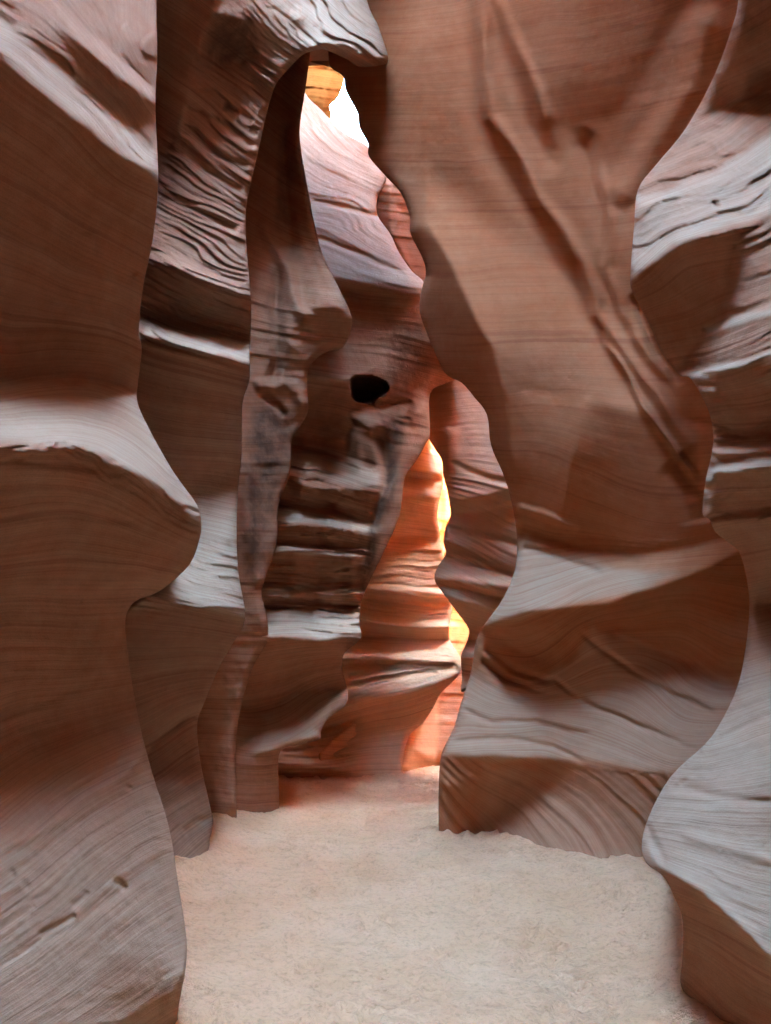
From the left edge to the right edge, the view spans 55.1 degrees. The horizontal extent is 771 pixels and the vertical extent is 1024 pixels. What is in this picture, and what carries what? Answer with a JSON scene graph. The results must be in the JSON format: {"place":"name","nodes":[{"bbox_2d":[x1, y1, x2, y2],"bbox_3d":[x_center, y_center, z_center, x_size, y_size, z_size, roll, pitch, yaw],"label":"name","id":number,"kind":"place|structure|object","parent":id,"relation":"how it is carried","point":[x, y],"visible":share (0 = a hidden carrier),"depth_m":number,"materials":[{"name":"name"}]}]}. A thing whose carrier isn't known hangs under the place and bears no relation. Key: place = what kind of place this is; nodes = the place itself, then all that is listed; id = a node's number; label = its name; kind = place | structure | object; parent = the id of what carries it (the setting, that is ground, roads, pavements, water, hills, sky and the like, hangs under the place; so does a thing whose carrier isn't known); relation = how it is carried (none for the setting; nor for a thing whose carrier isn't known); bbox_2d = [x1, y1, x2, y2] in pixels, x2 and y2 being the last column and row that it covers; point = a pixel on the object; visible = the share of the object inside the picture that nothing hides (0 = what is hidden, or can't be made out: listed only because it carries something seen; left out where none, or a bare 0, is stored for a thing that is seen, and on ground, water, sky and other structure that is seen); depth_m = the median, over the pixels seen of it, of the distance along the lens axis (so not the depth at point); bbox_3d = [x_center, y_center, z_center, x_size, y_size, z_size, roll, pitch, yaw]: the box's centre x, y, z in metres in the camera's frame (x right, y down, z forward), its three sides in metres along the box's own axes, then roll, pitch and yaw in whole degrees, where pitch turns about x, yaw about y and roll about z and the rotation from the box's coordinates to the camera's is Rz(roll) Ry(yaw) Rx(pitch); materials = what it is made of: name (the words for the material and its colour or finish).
{"place":"outdoors","nodes":[
{"label":"outdoors","id":0,"kind":"place"},
{"bbox_2d":[309,49,330,66],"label":"terrain","id":1,"kind":"structure","parent":0,"point":[319,57],"depth_m":10.42,"materials":[{"name":"stone"}]},
{"bbox_2d":[236,93,454,812],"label":"banded cliff","id":2,"kind":"structure","parent":0,"point":[360,438],"depth_m":9.49,"materials":[{"name":"stone"}]},
{"bbox_2d":[305,65,343,118],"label":"sunlit crag","id":3,"kind":"structure","parent":2,"relation":"on","point":[324,84],"depth_m":16.36,"materials":[{"name":"orange stone"}]},
{"bbox_2d":[329,82,367,145],"label":"sky","id":4,"kind":"structure","parent":0,"point":[344,115],"materials":[{"name":"white"}]},
{"bbox_2d":[376,177,425,281],"bbox_3d":[0.550,-4.875,13.257,1.468,4.337,1.806,0,-12,0],"label":"slender fin","id":5,"kind":"object","parent":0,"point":[393,212],"visible":0.2,"depth_m":12.70,"materials":[{"name":"stone"}]},
{"bbox_2d":[174,765,729,1023],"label":"sand floor","id":6,"kind":"structure","parent":0,"point":[375,899],"depth_m":4.75,"materials":[{"name":"beige sand"}]},
{"bbox_2d":[0,0,200,1023],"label":"sandstone cliff","id":7,"kind":"structure","parent":6,"relation":"on","point":[100,525],"depth_m":3.40,"materials":[{"name":"brown stone"}]},
{"bbox_2d":[125,0,387,857],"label":"arched buttress","id":8,"kind":"structure","parent":6,"relation":"on","point":[223,66],"depth_m":6.91,"materials":[{"name":"stone"}]},
{"bbox_2d":[197,52,351,817],"bbox_3d":[-1.767,-1.580,9.486,2.776,12.578,2.980,0,-12,0],"label":"hanging fin","id":9,"kind":"object","parent":6,"relation":"on","point":[301,320],"visible":0.38,"depth_m":8.34,"materials":[{"name":"brown stone"}]},
{"bbox_2d":[278,440,460,777],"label":"ledged cliff","id":10,"kind":"structure","parent":6,"relation":"on","point":[401,663],"depth_m":11.54,"materials":[{"name":"brown stone"}]},
{"bbox_2d":[319,442,468,779],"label":"sunlit cliff","id":11,"kind":"structure","parent":6,"relation":"on","point":[429,736],"depth_m":12.61,"materials":[{"name":"orange stone"}]},
{"bbox_2d":[429,380,516,691],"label":"striped pillar","id":12,"kind":"structure","parent":6,"relation":"on","point":[474,572],"depth_m":10.64,"materials":[{"name":"brown stone"}]},
{"bbox_2d":[328,0,748,858],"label":"leaning cliff","id":13,"kind":"structure","parent":6,"relation":"on","point":[518,150],"depth_m":6.98,"materials":[{"name":"stone"}]},
{"bbox_2d":[630,0,770,1023],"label":"undercut cliff","id":14,"kind":"structure","parent":6,"relation":"on","point":[700,278],"depth_m":4.04,"materials":[{"name":"stone"}]}
]}

